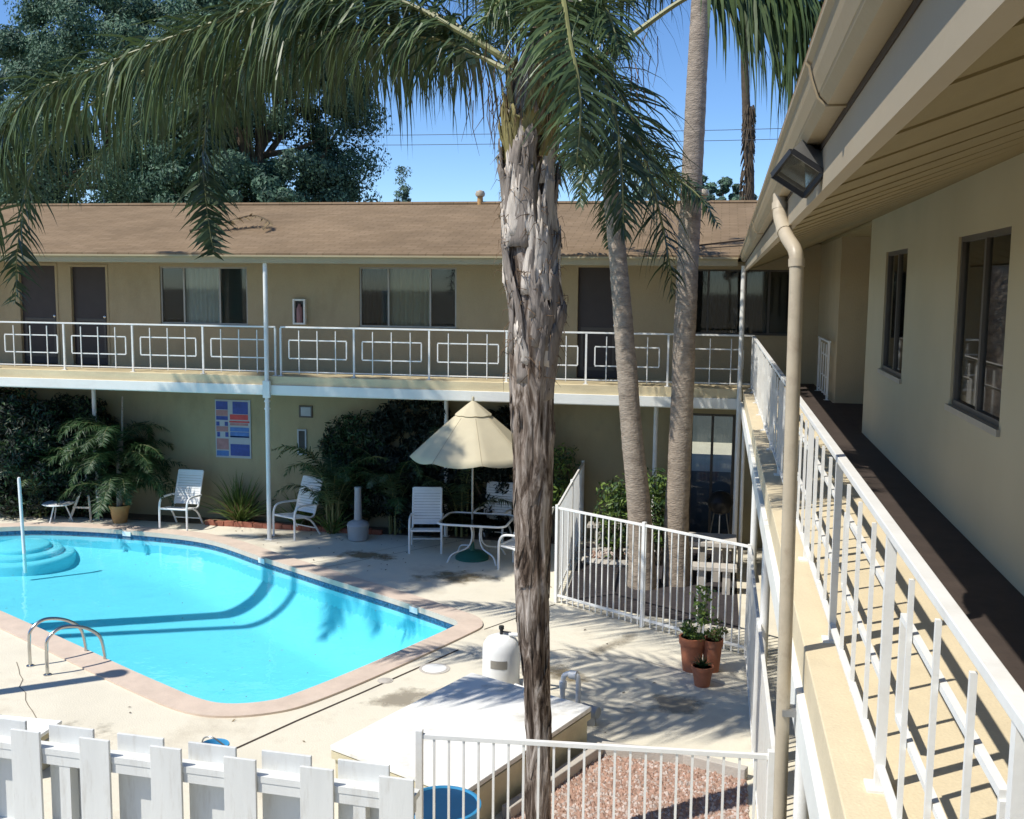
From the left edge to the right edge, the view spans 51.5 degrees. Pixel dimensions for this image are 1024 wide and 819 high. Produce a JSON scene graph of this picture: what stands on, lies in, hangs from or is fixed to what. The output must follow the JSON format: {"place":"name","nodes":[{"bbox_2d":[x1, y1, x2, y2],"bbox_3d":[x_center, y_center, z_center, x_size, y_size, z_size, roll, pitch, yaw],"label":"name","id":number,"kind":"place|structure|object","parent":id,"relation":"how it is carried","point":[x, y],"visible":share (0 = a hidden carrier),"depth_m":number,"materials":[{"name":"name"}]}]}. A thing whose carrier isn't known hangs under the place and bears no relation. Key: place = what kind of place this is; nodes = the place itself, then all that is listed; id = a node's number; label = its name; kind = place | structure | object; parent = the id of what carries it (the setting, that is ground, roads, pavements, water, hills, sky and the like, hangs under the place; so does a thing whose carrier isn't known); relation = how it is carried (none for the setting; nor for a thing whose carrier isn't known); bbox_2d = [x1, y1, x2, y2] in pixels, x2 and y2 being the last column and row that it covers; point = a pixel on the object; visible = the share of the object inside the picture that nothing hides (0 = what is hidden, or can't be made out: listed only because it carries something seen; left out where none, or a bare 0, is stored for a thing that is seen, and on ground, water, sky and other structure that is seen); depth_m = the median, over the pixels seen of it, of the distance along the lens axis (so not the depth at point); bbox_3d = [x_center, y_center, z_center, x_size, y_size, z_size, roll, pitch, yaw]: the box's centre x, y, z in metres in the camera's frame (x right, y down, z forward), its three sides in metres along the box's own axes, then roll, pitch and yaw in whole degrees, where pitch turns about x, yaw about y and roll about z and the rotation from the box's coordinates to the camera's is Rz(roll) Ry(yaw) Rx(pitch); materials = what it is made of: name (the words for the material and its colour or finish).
{"place":"outdoors","nodes":[
{"label":"outdoors","id":0,"kind":"place"},
{"bbox_2d":[1,507,554,543],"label":"soil bed","id":1,"kind":"object","parent":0,"point":[148,517],"depth_m":21.55,"materials":[{"name":"soil"}]},
{"bbox_2d":[0,387,74,520],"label":"shrub","id":2,"kind":"object","parent":1,"relation":"on","point":[25,430],"visible":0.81,"depth_m":21.33,"materials":[{"name":"green plant"}]},
{"bbox_2d":[31,392,118,518],"bbox_3d":[-9.030,0.949,21.800,1.992,2.612,1.071,2,7,11],"label":"shrub","id":3,"kind":"object","parent":1,"relation":"on","point":[80,407],"visible":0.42,"depth_m":21.60,"materials":[{"name":"green plant"}]},
{"bbox_2d":[199,469,275,522],"bbox_3d":[-5.550,1.733,21.381,1.937,1.168,1.935,2,7,11],"label":"grass clump","id":4,"kind":"object","parent":1,"relation":"on","point":[238,509],"visible":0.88,"depth_m":21.30,"materials":[{"name":"green plant"}]},
{"bbox_2d":[261,490,324,524],"bbox_3d":[-4.246,1.897,21.212,1.367,0.908,1.465,2,7,11],"label":"grass clump","id":5,"kind":"object","parent":1,"relation":"on","point":[303,521],"visible":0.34,"depth_m":21.16,"materials":[{"name":"green plant"}]},
{"bbox_2d":[272,439,389,533],"bbox_3d":[-3.448,1.540,20.426,2.452,1.832,1.930,2,7,11],"label":"clump palm","id":6,"kind":"object","parent":1,"relation":"on","point":[331,489],"visible":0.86,"depth_m":20.43,"materials":[{"name":"green plant"}]},
{"bbox_2d":[317,409,392,523],"bbox_3d":[-3.098,1.205,20.886,1.573,2.436,0.660,2,7,11],"label":"shrub","id":7,"kind":"object","parent":1,"relation":"on","point":[363,436],"visible":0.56,"depth_m":20.77,"materials":[{"name":"green plant"}]},
{"bbox_2d":[330,432,448,534],"bbox_3d":[-2.377,1.428,20.454,2.339,2.070,1.748,2,7,11],"label":"clump palm","id":8,"kind":"object","parent":1,"relation":"on","point":[390,482],"visible":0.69,"depth_m":20.33,"materials":[{"name":"green plant"}]},
{"bbox_2d":[361,399,460,535],"bbox_3d":[-1.947,1.063,20.570,2.131,2.814,0.835,2,7,11],"label":"shrub","id":9,"kind":"object","parent":1,"relation":"on","point":[390,421],"visible":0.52,"depth_m":20.45,"materials":[{"name":"green plant"}]},
{"bbox_2d":[409,427,514,536],"bbox_3d":[-0.900,1.391,20.176,2.440,2.239,1.742,2,7,11],"label":"clump palm","id":10,"kind":"object","parent":1,"relation":"on","point":[464,503],"visible":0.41,"depth_m":20.21,"materials":[{"name":"green plant"}]},
{"bbox_2d":[440,405,514,538],"bbox_3d":[-0.345,1.197,20.350,2.408,2.641,0.691,2,7,11],"label":"shrub","id":11,"kind":"object","parent":1,"relation":"on","point":[492,473],"visible":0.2,"depth_m":20.35,"materials":[{"name":"green plant"}]},
{"bbox_2d":[552,442,579,541],"bbox_3d":[0.840,1.578,19.980,0.921,1.964,0.886,2,7,11],"label":"shrub","id":12,"kind":"object","parent":1,"relation":"on","point":[558,487],"visible":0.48,"depth_m":19.90,"materials":[{"name":"green plant"}]},
{"bbox_2d":[0,513,795,818],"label":"pool deck","id":13,"kind":"structure","parent":0,"point":[70,694],"depth_m":13.07,"materials":[{"name":"concrete"}]},
{"bbox_2d":[16,662,36,717],"bbox_3d":[-5.476,3.379,12.143,0.109,0.001,3.214,-4,8,-33],"label":"deck crack","id":14,"kind":"object","parent":13,"relation":"on","point":[24,691],"visible":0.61,"depth_m":12.51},
{"bbox_2d":[0,715,61,770],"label":"storage box","id":15,"kind":"object","parent":13,"relation":"on","point":[39,725],"visible":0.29,"depth_m":10.63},
{"bbox_2d":[0,427,100,517],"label":"clump palm","id":16,"kind":"object","parent":13,"relation":"on","point":[48,455],"visible":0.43,"depth_m":21.40,"materials":[{"name":"green plant"}]},
{"bbox_2d":[42,500,74,522],"bbox_3d":[-9.156,2.071,21.450,0.620,0.390,0.620,2,7,11],"label":"side table","id":17,"kind":"object","parent":13,"relation":"on","point":[52,503],"visible":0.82,"depth_m":21.34,"materials":[{"name":"white plastic"}]},
{"bbox_2d":[69,474,100,521],"bbox_3d":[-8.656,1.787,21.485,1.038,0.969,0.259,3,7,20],"label":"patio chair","id":18,"kind":"object","parent":13,"relation":"on","point":[75,506],"visible":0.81,"depth_m":21.47,"materials":[{"name":"grey"}]},
{"bbox_2d":[47,396,188,523],"bbox_3d":[-7.928,1.026,21.153,2.627,2.551,2.215,2,7,11],"label":"potted palm","id":19,"kind":"object","parent":13,"relation":"on","point":[127,476],"visible":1,"depth_m":20.99,"materials":[{"name":"plant"}]},
{"bbox_2d":[158,469,203,530],"bbox_3d":[-6.546,1.793,21.098,0.622,1.090,0.811,2,7,11],"label":"patio chair","id":20,"kind":"object","parent":13,"relation":"on","point":[196,495],"visible":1,"depth_m":21.30,"materials":[{"name":"plastic"}]},
{"bbox_2d":[0,717,419,818],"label":"wooden fence","id":21,"kind":"object","parent":13,"relation":"on","point":[223,781],"visible":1,"depth_m":7.57,"materials":[{"name":"white wood"}]},
{"bbox_2d":[201,736,229,745],"bbox_3d":[-2.923,3.391,10.441,0.292,0.432,0.290,2,7,11],"label":"blue bucket","id":22,"kind":"object","parent":13,"relation":"on","point":[218,741],"visible":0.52,"depth_m":10.53,"materials":[{"name":"plastic"}]},
{"bbox_2d":[0,522,482,717],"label":"swimming pool","id":23,"kind":"structure","parent":13,"relation":"in","point":[164,645],"depth_m":17.44,"materials":[{"name":"liquid"}]},
{"bbox_2d":[17,477,26,572],"bbox_3d":[-8.917,2.103,19.331,0.060,1.724,0.399,-4,8,-32],"label":"pool handrail","id":24,"kind":"object","parent":23,"relation":"on","point":[22,525],"visible":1,"depth_m":19.31,"materials":[{"name":"white metal"}]},
{"bbox_2d":[26,617,106,675],"bbox_3d":[-5.658,2.946,13.457,0.561,0.602,0.811,7,9,42],"label":"grab rail","id":25,"kind":"object","parent":23,"relation":"on","point":[73,624],"visible":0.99,"depth_m":13.36,"materials":[{"name":"metal"}]},
{"bbox_2d":[205,519,382,534],"bbox_3d":[-4.331,2.316,20.944,3.680,0.110,0.107,2,7,11],"label":"brick edging","id":26,"kind":"object","parent":13,"relation":"on","point":[246,524],"visible":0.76,"depth_m":20.99,"materials":[{"name":"brick"}]},
{"bbox_2d":[272,475,322,540],"bbox_3d":[-4.113,1.889,20.493,0.622,1.090,0.811,5,8,35],"label":"patio chair","id":27,"kind":"object","parent":13,"relation":"on","point":[293,516],"visible":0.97,"depth_m":20.57,"materials":[{"name":"plastic"}]},
{"bbox_2d":[301,506,350,533],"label":"grass clump","id":28,"kind":"object","parent":13,"relation":"on","point":[335,523],"visible":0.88,"depth_m":20.62,"materials":[{"name":"green plant"}]},
{"bbox_2d":[237,649,457,747],"bbox_3d":[-1.879,3.376,12.495,0.047,0.001,4.052,5,8,35],"label":"deck joint","id":29,"kind":"object","parent":13,"relation":"on","point":[337,702],"visible":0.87,"depth_m":12.22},
{"bbox_2d":[347,486,368,541],"bbox_3d":[-2.919,1.964,20.119,0.430,1.030,0.430,2,7,11],"label":"ash receptacle","id":30,"kind":"object","parent":13,"relation":"on","point":[357,528],"visible":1,"depth_m":20.02,"materials":[{"name":"grey plastic"}]},
{"bbox_2d":[0,520,729,741],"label":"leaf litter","id":31,"kind":"object","parent":13,"relation":"on","point":[442,566],"visible":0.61,"depth_m":18.09,"materials":[{"name":"brown plant"}]},
{"bbox_2d":[339,552,391,558],"bbox_3d":[-2.662,2.610,19.015,2.800,0.001,1.200,4,7,25],"label":"deck stain","id":32,"kind":"object","parent":13,"relation":"on","point":[363,555],"visible":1,"depth_m":19.00,"materials":[{"name":"brown"}]},
{"bbox_2d":[377,678,392,683],"bbox_3d":[-1.553,3.317,13.005,0.192,0.014,0.192,2,7,11],"label":"deck lid","id":33,"kind":"object","parent":13,"relation":"on","point":[385,680],"visible":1,"depth_m":12.98,"materials":[{"name":"plastic"}]},
{"bbox_2d":[377,691,428,704],"bbox_3d":[-1.181,3.382,12.509,2.400,0.001,1.200,-3,8,-29],"label":"deck stain","id":34,"kind":"object","parent":13,"relation":"on","point":[406,698],"visible":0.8,"depth_m":12.45,"materials":[{"name":"beige"}]},
{"bbox_2d":[408,487,443,553],"bbox_3d":[-1.570,2.030,19.506,0.622,1.090,0.811,0,7,-2],"label":"patio chair","id":35,"kind":"object","parent":13,"relation":"on","point":[432,495],"visible":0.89,"depth_m":19.71,"materials":[{"name":"plastic"}]},
{"bbox_2d":[419,663,449,674],"bbox_3d":[-0.981,3.273,13.432,0.397,0.014,0.397,2,7,11],"label":"deck lid","id":36,"kind":"object","parent":13,"relation":"on","point":[434,668],"visible":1,"depth_m":13.40,"materials":[{"name":"white plastic"}]},
{"bbox_2d":[414,785,480,818],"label":"recycling bin","id":37,"kind":"object","parent":13,"relation":"on","point":[455,803],"visible":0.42,"depth_m":8.60,"materials":[{"name":"blue plastic"}]},
{"bbox_2d":[419,572,494,581],"bbox_3d":[-0.889,2.786,17.664,3.000,0.001,1.500,1,7,5],"label":"deck stain","id":38,"kind":"object","parent":13,"relation":"on","point":[459,578],"visible":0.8,"depth_m":17.68,"materials":[{"name":"brown"}]},
{"bbox_2d":[331,673,590,818],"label":"pump box","id":39,"kind":"object","parent":13,"relation":"on","point":[472,704],"visible":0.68,"depth_m":10.47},
{"bbox_2d":[410,396,512,562],"bbox_3d":[-0.675,1.214,18.673,2.132,2.900,2.132,2,7,11],"label":"patio umbrella","id":40,"kind":"object","parent":13,"relation":"on","point":[472,434],"visible":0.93,"depth_m":18.08,"materials":[{"name":"fabric"}]},
{"bbox_2d":[437,512,512,565],"bbox_3d":[-0.628,2.295,18.839,1.252,0.732,1.050,2,7,11],"label":"patio table","id":41,"kind":"object","parent":13,"relation":"on","point":[481,521],"visible":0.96,"depth_m":18.75,"materials":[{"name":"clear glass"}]},
{"bbox_2d":[474,481,512,542],"bbox_3d":[-0.333,1.972,20.111,0.622,1.090,0.811,3,7,18],"label":"patio chair","id":42,"kind":"object","parent":13,"relation":"on","point":[499,507],"visible":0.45,"depth_m":20.31,"materials":[{"name":"plastic"}]},
{"bbox_2d":[482,625,523,686],"bbox_3d":[-0.066,2.978,12.689,0.616,0.790,0.515,2,7,11],"label":"filter tank","id":43,"kind":"object","parent":13,"relation":"on","point":[500,655],"visible":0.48,"depth_m":12.54,"materials":[{"name":"white plastic"}]},
{"bbox_2d":[497,507,554,569],"bbox_3d":[0.247,2.204,18.174,0.811,1.090,0.622,4,7,26],"label":"patio chair","id":44,"kind":"object","parent":13,"relation":"on","point":[509,544],"visible":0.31,"depth_m":18.12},
{"bbox_2d":[550,665,587,681],"bbox_3d":[0.657,3.307,13.321,1.100,0.001,1.600,-5,9,-40],"label":"deck stain","id":45,"kind":"object","parent":13,"relation":"on","point":[561,673],"visible":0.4,"depth_m":13.34,"materials":[{"name":"brown"}]},
{"bbox_2d":[558,460,584,592],"bbox_3d":[1.026,1.959,18.348,0.052,1.530,4.108,2,7,9],"label":"iron fence","id":46,"kind":"object","parent":13,"relation":"on","point":[572,497],"visible":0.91,"depth_m":18.26,"materials":[{"name":"metal"}]},
{"bbox_2d":[559,670,600,725],"bbox_3d":[0.648,3.211,12.001,0.865,0.503,0.239,7,9,42],"label":"pipe","id":47,"kind":"object","parent":13,"relation":"on","point":[595,711],"visible":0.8,"depth_m":11.98,"materials":[{"name":"white plastic"}]},
{"bbox_2d":[415,728,774,818],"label":"iron fence","id":48,"kind":"object","parent":13,"relation":"on","point":[768,756],"visible":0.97,"depth_m":7.67,"materials":[{"name":"metal"}]},
{"bbox_2d":[596,635,629,650],"bbox_3d":[1.318,3.193,14.359,0.700,0.001,2.600,6,9,39],"label":"deck stain","id":49,"kind":"object","parent":13,"relation":"on","point":[601,648],"visible":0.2,"depth_m":14.30,"materials":[{"name":"beige"}]},
{"bbox_2d":[552,649,739,691],"bbox_3d":[1.240,3.274,13.643,3.403,0.001,0.741,3,7,18],"label":"deck crack","id":50,"kind":"object","parent":13,"relation":"on","point":[642,660],"visible":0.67,"depth_m":13.81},
{"bbox_2d":[554,504,747,652],"bbox_3d":[1.877,2.349,15.068,3.371,1.530,0.052,7,9,44],"label":"iron fence","id":51,"kind":"object","parent":13,"relation":"on","point":[641,618],"visible":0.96,"depth_m":15.10,"materials":[{"name":"metal"}]},
{"bbox_2d":[655,696,699,712],"bbox_3d":[1.840,3.434,12.336,1.800,0.001,1.600,1,7,-1],"label":"deck stain","id":52,"kind":"object","parent":13,"relation":"on","point":[673,705],"visible":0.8,"depth_m":12.36,"materials":[{"name":"beige"}]},
{"bbox_2d":[679,585,715,672],"bbox_3d":[2.340,2.755,13.409,0.455,1.117,0.407,2,7,11],"label":"terracotta pot","id":53,"kind":"object","parent":13,"relation":"on","point":[691,641],"visible":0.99,"depth_m":13.35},
{"bbox_2d":[691,654,713,687],"bbox_3d":[2.314,3.164,12.951,0.301,0.411,0.282,2,7,11],"label":"terracotta pot","id":54,"kind":"object","parent":13,"relation":"on","point":[702,669],"visible":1,"depth_m":12.88,"materials":[{"name":"ceramic"}]},
{"bbox_2d":[703,617,728,672],"bbox_3d":[2.555,2.978,13.377,0.342,0.687,0.373,2,7,11],"label":"terracotta pot","id":55,"kind":"object","parent":13,"relation":"on","point":[713,644],"visible":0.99,"depth_m":13.34,"materials":[{"name":"ceramic"}]},
{"bbox_2d":[707,490,732,549],"bbox_3d":[3.819,2.054,19.520,0.470,1.132,0.495,2,7,11],"label":"kettle grill","id":56,"kind":"object","parent":13,"relation":"on","point":[720,502],"visible":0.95,"depth_m":19.35,"materials":[{"name":"black metal"}]},
{"bbox_2d":[744,544,774,818],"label":"iron fence","id":57,"kind":"object","parent":13,"relation":"on","point":[761,727],"visible":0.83,"depth_m":10.41,"materials":[{"name":"metal"}]},
{"bbox_2d":[0,0,819,202],"label":"sky","id":58,"kind":"structure","parent":0,"point":[440,173],"materials":[{"name":"blue"}]},
{"bbox_2d":[98,139,774,145],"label":"power line","id":59,"kind":"object","parent":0,"point":[561,143],"visible":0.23,"depth_m":39.32,"materials":[{"name":"metal"}]},
{"bbox_2d":[290,128,781,135],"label":"power line","id":60,"kind":"object","parent":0,"point":[648,131],"visible":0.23,"depth_m":40.12,"materials":[{"name":"metal"}]},
{"bbox_2d":[587,521,625,547],"bbox_3d":[1.945,2.354,19.625,1.100,0.470,0.300,2,7,11],"label":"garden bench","id":61,"kind":"object","parent":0,"point":[593,526],"visible":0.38,"depth_m":19.56,"materials":[{"name":"grey concrete"}]},
{"bbox_2d":[504,754,749,818],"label":"gravel ground","id":62,"kind":"structure","parent":0,"point":[656,794],"depth_m":10.16,"materials":[{"name":"gravel"}]},
{"bbox_2d":[0,0,823,818],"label":"palm tree","id":63,"kind":"object","parent":62,"relation":"on","point":[554,72],"visible":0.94,"depth_m":8.74,"materials":[{"name":"green plant"}]},
{"bbox_2d":[502,741,747,818],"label":"kerb edging","id":64,"kind":"object","parent":62,"relation":"on","point":[561,772],"visible":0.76,"depth_m":10.62,"materials":[{"name":"grey concrete"}]},
{"bbox_2d":[566,543,738,628],"bbox_3d":[2.303,2.824,17.610,2.790,0.001,4.600,2,7,11],"label":"mulch bed","id":65,"kind":"object","parent":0,"point":[680,601],"visible":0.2,"depth_m":16.74,"materials":[{"name":"soil"}]},
{"bbox_2d":[574,547,628,566],"bbox_3d":[1.791,2.627,18.866,1.405,0.121,1.020,2,7,11],"label":"rock bed","id":66,"kind":"object","parent":65,"relation":"on","point":[605,559],"visible":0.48,"depth_m":18.74,"materials":[{"name":"white stone"}]},
{"bbox_2d":[494,118,722,589],"bbox_3d":[1.455,-0.872,16.936,3.712,7.589,4.039,2,7,11],"label":"palm tree","id":67,"kind":"object","parent":65,"relation":"on","point":[637,492],"visible":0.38,"depth_m":16.78,"materials":[{"name":"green plant"}]},
{"bbox_2d":[592,473,627,559],"bbox_3d":[1.832,1.940,18.499,0.933,1.620,0.926,2,7,11],"label":"shrub","id":68,"kind":"object","parent":65,"relation":"on","point":[615,499],"visible":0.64,"depth_m":18.39,"materials":[{"name":"green plant"}]},
{"bbox_2d":[647,467,666,564],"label":"shrub","id":69,"kind":"object","parent":65,"relation":"on","point":[657,488],"visible":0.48,"depth_m":18.39,"materials":[{"name":"green plant"}]},
{"bbox_2d":[661,0,709,586],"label":"palm tree","id":70,"kind":"object","parent":65,"relation":"on","point":[676,514],"visible":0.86,"depth_m":16.80,"materials":[{"name":"grey plant"}]},
{"bbox_2d":[689,532,736,594],"bbox_3d":[3.164,2.473,17.710,1.120,0.700,1.900,2,7,11],"label":"picnic table","id":71,"kind":"object","parent":65,"relation":"on","point":[731,537],"visible":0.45,"depth_m":17.32,"materials":[{"name":"white wood"}]},
{"bbox_2d":[692,442,731,471],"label":"path","id":72,"kind":"structure","parent":0,"point":[722,454],"depth_m":30.71,"materials":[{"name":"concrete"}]},
{"label":"ground","id":73,"kind":"structure","parent":0,"visible":0},
{"bbox_2d":[0,16,92,203],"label":"tree","id":74,"kind":"object","parent":73,"relation":"on","point":[3,87],"visible":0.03,"depth_m":38.44,"materials":[{"name":"green plant"}]},
{"bbox_2d":[0,0,254,203],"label":"tree","id":75,"kind":"object","parent":73,"relation":"on","point":[69,18],"visible":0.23,"depth_m":34.09,"materials":[{"name":"green plant"}]},
{"bbox_2d":[126,151,316,202],"bbox_3d":[-8.339,-3.377,32.521,6.804,8.736,4.656,2,7,11],"label":"tree","id":76,"kind":"object","parent":73,"relation":"on","point":[274,193],"visible":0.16,"depth_m":30.95,"materials":[{"name":"green plant"}]},
{"bbox_2d":[128,0,394,202],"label":"tree","id":77,"kind":"object","parent":73,"relation":"on","point":[326,172],"visible":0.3,"depth_m":32.25,"materials":[{"name":"green plant"}]},
{"bbox_2d":[393,165,412,201],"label":"conifer tree","id":78,"kind":"object","parent":73,"relation":"on","point":[403,195],"visible":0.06,"depth_m":50.97,"materials":[{"name":"green plant"}]},
{"bbox_2d":[0,200,821,567],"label":"motel building","id":79,"kind":"structure","parent":73,"relation":"on","point":[414,268],"depth_m":20.77,"materials":[{"name":"paint"}]},
{"bbox_2d":[17,263,60,363],"bbox_3d":[-9.865,-2.004,22.191,0.930,2.090,0.115,2,7,11],"label":"door","id":80,"kind":"structure","parent":79,"relation":"in","point":[43,306],"depth_m":22.20,"materials":[{"name":"wood"}]},
{"bbox_2d":[68,264,110,365],"bbox_3d":[-8.716,-1.957,21.973,0.890,2.070,0.115,2,7,11],"label":"door","id":81,"kind":"structure","parent":79,"relation":"in","point":[90,281],"depth_m":21.97,"materials":[{"name":"wood"}]},
{"bbox_2d":[0,321,277,375],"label":"balcony railing","id":82,"kind":"object","parent":79,"relation":"on","point":[203,369],"visible":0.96,"depth_m":20.43,"materials":[{"name":"metal"}]},
{"bbox_2d":[160,266,249,327],"bbox_3d":[-6.211,-2.274,21.464,1.980,1.210,0.175,2,7,11],"label":"window","id":83,"kind":"structure","parent":79,"relation":"in","point":[205,290],"depth_m":21.52,"materials":[{"name":"glass"}]},
{"bbox_2d":[189,213,274,231],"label":"fallen frond","id":84,"kind":"object","parent":79,"relation":"on","point":[268,223],"visible":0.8,"depth_m":21.74,"materials":[{"name":"brown plant"}]},
{"bbox_2d":[215,399,251,458],"bbox_3d":[-5.668,0.395,21.589,0.770,1.190,0.025,2,7,11],"label":"sign board","id":85,"kind":"object","parent":79,"relation":"attached to","point":[233,427],"visible":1,"depth_m":21.58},
{"bbox_2d":[292,299,306,324],"bbox_3d":[-4.203,-1.932,20.996,0.260,0.500,0.117,2,7,11],"label":"extinguisher cabinet","id":86,"kind":"object","parent":79,"relation":"attached to","point":[299,307],"visible":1,"depth_m":20.97,"materials":[{"name":"metal"}]},
{"bbox_2d":[297,429,306,454],"bbox_3d":[-4.217,0.656,21.334,0.190,0.520,0.028,2,7,11],"label":"wall notice","id":87,"kind":"object","parent":79,"relation":"attached to","point":[302,438],"depth_m":21.32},
{"bbox_2d":[299,405,312,417],"bbox_3d":[-4.128,0.043,21.247,0.280,0.240,0.028,2,7,11],"label":"wall notice","id":88,"kind":"object","parent":79,"relation":"attached to","point":[305,411],"depth_m":21.24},
{"bbox_2d":[357,267,456,330],"bbox_3d":[-2.019,-2.152,20.660,2.040,1.220,0.175,2,7,11],"label":"window","id":89,"kind":"structure","parent":79,"relation":"in","point":[395,297],"depth_m":20.71,"materials":[{"name":"glass"}]},
{"bbox_2d":[475,190,484,204],"bbox_3d":[-0.714,-4.738,23.793,0.230,0.360,0.230,2,7,11],"label":"roof vent","id":90,"kind":"object","parent":79,"relation":"on","point":[480,194],"visible":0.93,"depth_m":23.73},
{"bbox_2d":[278,326,752,388],"bbox_3d":[-0.099,-0.956,19.082,8.710,0.929,0.090,2,7,11],"label":"balcony railing","id":91,"kind":"object","parent":79,"relation":"on","point":[467,362],"visible":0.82,"depth_m":19.19,"materials":[{"name":"metal"}]},
{"bbox_2d":[574,265,616,377],"bbox_3d":[1.621,-1.649,19.992,0.870,2.130,0.115,2,7,11],"label":"door","id":92,"kind":"structure","parent":79,"relation":"in","point":[593,298],"depth_m":20.02,"materials":[{"name":"wood"}]},
{"bbox_2d":[702,189,708,201],"bbox_3d":[4.126,-4.580,22.867,0.230,0.360,0.230,2,7,11],"label":"roof vent","id":93,"kind":"object","parent":79,"relation":"on","point":[704,191],"visible":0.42,"depth_m":22.77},
{"bbox_2d":[689,413,735,533],"bbox_3d":[3.739,1.311,19.961,0.830,2.500,0.070,2,7,11],"label":"glazed door","id":94,"kind":"structure","parent":79,"relation":"in","point":[695,414],"depth_m":19.87,"materials":[{"name":"black glass"}]},
{"bbox_2d":[695,269,788,338],"bbox_3d":[4.185,-1.940,19.475,1.900,1.240,0.175,2,7,11],"label":"window","id":95,"kind":"structure","parent":79,"relation":"in","point":[767,291],"depth_m":19.51,"materials":[{"name":"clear glass"}]},
{"bbox_2d":[630,185,668,200],"bbox_3d":[4.352,-3.362,35.658,2.510,8.235,2.343,-5,8,-37],"label":"tree","id":96,"kind":"object","parent":73,"relation":"on","point":[644,196],"visible":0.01,"depth_m":35.28,"materials":[{"name":"green plant"}]},
{"bbox_2d":[692,415,732,442],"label":"block wall","id":97,"kind":"structure","parent":73,"relation":"on","point":[723,426],"depth_m":33.49,"materials":[{"name":"grey concrete"}]},
{"bbox_2d":[673,0,755,199],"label":"palm tree","id":98,"kind":"object","parent":73,"relation":"on","point":[748,151],"visible":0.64,"depth_m":41.92,"materials":[{"name":"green plant"}]},
{"bbox_2d":[702,175,740,199],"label":"tree","id":99,"kind":"object","parent":73,"relation":"on","point":[726,182],"visible":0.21,"depth_m":44.07,"materials":[{"name":"green plant"}]},
{"bbox_2d":[740,0,1023,818],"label":"motel wing","id":100,"kind":"structure","parent":73,"relation":"on","point":[907,116],"depth_m":6.08,"materials":[{"name":"paint"}]},
{"bbox_2d":[770,140,823,197],"bbox_3d":[0.961,-0.794,3.499,0.168,0.236,0.695,3,7,18],"label":"flood light","id":101,"kind":"object","parent":100,"relation":"attached to","point":[798,169],"visible":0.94,"depth_m":3.25,"materials":[{"name":"black metal"}]},
{"bbox_2d":[815,336,830,399],"bbox_3d":[5.051,-0.688,17.237,0.090,0.929,1.700,2,7,11],"label":"handrail panel","id":102,"kind":"object","parent":100,"relation":"on","point":[819,367],"visible":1,"depth_m":17.23,"materials":[{"name":"white paint"}]},
{"bbox_2d":[750,335,1023,818],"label":"balcony railing","id":103,"kind":"object","parent":100,"relation":"on","point":[1004,686],"visible":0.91,"depth_m":3.61,"materials":[{"name":"metal"}]},
{"bbox_2d":[877,248,907,383],"bbox_3d":[3.910,-0.967,10.809,0.105,1.295,1.410,2,7,11],"label":"window","id":104,"kind":"structure","parent":100,"relation":"in","point":[897,260],"depth_m":10.89,"materials":[{"name":"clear glass"}]},
{"bbox_2d":[944,226,1011,436],"bbox_3d":[3.225,-0.561,7.299,0.105,1.305,1.550,2,7,11],"label":"window","id":105,"kind":"structure","parent":100,"relation":"in","point":[985,256],"depth_m":7.29,"materials":[{"name":"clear glass"}]}
]}

